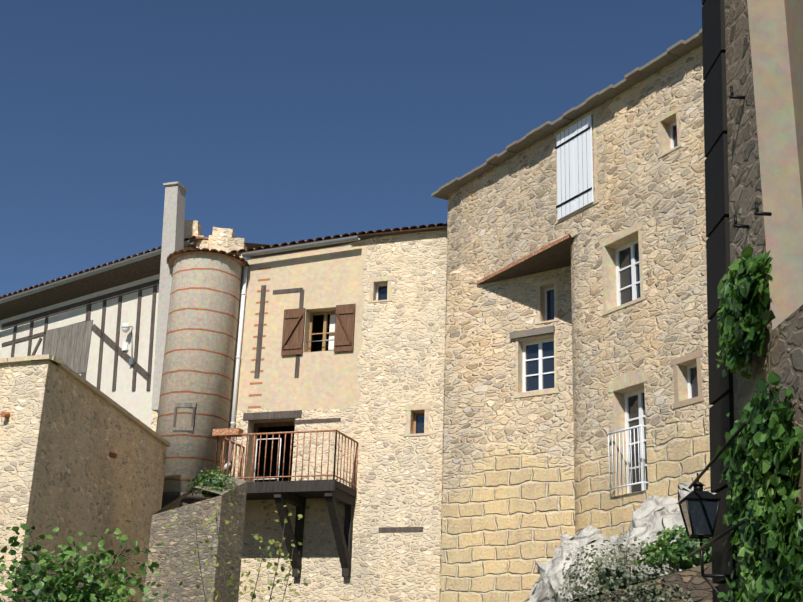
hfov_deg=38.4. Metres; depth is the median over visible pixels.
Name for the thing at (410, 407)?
small surround
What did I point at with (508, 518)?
building recess wall
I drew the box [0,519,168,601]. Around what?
bush
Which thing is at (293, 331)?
open shutters
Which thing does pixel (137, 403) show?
house plaster wall
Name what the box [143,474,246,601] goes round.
old ruined wall
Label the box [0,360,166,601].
stone block walls
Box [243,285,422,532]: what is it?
old timbers
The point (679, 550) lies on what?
green bush
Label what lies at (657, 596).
flowering shrub
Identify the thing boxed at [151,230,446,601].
building wall
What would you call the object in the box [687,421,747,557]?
lamp bracket
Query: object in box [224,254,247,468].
white downpipe
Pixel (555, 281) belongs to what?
window surround
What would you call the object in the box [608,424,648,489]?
balconet railing
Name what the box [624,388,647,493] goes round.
french door
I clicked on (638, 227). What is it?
window surround
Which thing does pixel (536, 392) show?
surround
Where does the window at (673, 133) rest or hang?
on the building wall at (502, 215)
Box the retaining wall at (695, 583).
[574,562,721,601]
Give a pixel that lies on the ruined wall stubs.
(225, 240)
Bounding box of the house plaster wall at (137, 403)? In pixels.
[0,274,159,427]
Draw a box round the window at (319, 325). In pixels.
[308,311,335,351]
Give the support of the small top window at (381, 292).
attached to the building wall at (378, 378)
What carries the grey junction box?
attached to the house plaster wall at (137, 403)
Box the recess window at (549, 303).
[544,287,553,320]
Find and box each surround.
[368,275,393,302]
[404,403,430,435]
[513,333,558,397]
[534,277,559,324]
[599,221,644,315]
[656,105,681,158]
[670,350,704,408]
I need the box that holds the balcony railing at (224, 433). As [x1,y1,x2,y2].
[212,428,357,489]
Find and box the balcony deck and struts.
[246,479,356,576]
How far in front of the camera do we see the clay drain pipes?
17.67 m
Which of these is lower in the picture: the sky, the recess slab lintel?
the recess slab lintel
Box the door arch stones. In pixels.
[608,370,647,392]
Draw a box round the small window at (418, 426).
[413,412,424,433]
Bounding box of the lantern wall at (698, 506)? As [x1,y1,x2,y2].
[677,473,741,601]
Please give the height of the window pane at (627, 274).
1.469 m
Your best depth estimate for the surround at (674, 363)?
17.32 m
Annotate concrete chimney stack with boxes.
[151,181,187,412]
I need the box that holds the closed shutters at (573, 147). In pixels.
[555,115,593,219]
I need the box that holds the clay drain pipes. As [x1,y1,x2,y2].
[0,412,116,457]
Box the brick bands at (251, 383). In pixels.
[248,267,270,407]
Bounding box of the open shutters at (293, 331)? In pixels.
[281,304,355,355]
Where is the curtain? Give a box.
[328,314,335,350]
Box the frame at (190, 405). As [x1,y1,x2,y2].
[172,403,196,430]
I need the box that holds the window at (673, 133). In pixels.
[670,122,677,148]
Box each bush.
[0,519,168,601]
[552,535,695,601]
[635,525,711,570]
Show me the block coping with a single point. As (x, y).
(58, 362)
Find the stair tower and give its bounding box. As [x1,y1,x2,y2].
[156,254,241,508]
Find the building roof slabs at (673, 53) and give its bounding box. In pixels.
[431,29,701,199]
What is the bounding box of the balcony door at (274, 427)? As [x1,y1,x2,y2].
[250,421,294,481]
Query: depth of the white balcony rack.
24.16 m
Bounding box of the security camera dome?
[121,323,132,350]
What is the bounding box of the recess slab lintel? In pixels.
[510,325,554,339]
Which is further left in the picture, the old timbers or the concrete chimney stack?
the concrete chimney stack
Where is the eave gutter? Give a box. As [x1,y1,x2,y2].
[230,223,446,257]
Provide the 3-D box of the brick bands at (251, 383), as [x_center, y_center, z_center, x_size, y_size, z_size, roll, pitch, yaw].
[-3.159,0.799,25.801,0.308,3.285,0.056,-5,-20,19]
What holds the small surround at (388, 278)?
attached to the building wall at (378, 378)
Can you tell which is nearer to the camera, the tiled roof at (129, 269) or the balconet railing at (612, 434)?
the balconet railing at (612, 434)
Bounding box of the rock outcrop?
[523,482,715,601]
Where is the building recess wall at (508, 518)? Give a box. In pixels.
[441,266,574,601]
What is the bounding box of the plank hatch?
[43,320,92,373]
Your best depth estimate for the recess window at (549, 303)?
22.05 m
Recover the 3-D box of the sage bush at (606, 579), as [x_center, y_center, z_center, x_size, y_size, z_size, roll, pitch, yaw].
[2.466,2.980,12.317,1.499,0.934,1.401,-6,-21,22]
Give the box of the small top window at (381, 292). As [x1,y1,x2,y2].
[376,284,387,299]
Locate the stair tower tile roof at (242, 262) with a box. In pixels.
[166,248,248,268]
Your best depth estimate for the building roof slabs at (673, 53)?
20.90 m
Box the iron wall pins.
[729,86,771,330]
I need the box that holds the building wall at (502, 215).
[446,45,712,537]
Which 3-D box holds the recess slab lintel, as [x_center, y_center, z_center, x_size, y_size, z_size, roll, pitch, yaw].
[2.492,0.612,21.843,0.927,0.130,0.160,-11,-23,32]
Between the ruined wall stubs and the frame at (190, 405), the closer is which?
the frame at (190, 405)
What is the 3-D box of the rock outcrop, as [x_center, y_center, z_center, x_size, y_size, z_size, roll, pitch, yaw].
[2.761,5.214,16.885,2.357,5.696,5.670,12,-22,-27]
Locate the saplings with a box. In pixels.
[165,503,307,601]
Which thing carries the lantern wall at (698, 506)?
attached to the wall at (764, 54)
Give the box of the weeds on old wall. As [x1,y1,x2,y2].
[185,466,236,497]
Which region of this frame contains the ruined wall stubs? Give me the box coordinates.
[184,220,246,257]
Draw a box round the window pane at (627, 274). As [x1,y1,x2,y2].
[615,239,639,305]
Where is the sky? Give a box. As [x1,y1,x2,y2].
[0,0,702,295]
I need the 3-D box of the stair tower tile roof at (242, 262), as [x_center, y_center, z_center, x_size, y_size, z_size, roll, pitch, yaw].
[-4.426,-0.837,26.440,1.878,0.082,1.888,1,-19,1]
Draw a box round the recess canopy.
[477,234,572,284]
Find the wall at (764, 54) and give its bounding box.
[724,0,802,592]
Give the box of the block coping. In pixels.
[0,354,170,446]
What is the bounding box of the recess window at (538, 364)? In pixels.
[523,338,553,391]
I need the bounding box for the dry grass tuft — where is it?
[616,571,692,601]
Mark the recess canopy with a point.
(556, 254)
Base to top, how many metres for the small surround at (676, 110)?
0.731 m
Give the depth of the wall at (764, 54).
8.97 m
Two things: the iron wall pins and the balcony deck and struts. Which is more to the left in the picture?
the balcony deck and struts
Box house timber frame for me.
[2,279,159,390]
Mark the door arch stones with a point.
(632, 378)
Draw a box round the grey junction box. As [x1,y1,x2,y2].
[128,330,133,365]
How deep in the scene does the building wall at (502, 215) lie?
18.96 m
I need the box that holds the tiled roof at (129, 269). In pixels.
[0,236,271,319]
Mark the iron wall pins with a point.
(756, 212)
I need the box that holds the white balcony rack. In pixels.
[253,438,281,481]
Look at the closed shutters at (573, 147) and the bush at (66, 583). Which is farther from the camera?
the closed shutters at (573, 147)
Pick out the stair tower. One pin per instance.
(200, 347)
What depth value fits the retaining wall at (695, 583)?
11.62 m
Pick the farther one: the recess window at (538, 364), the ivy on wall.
the recess window at (538, 364)
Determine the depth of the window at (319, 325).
26.20 m
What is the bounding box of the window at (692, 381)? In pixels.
[687,364,697,398]
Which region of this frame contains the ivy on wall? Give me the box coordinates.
[715,245,802,601]
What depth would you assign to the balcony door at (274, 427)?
26.43 m
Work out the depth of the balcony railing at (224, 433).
23.50 m

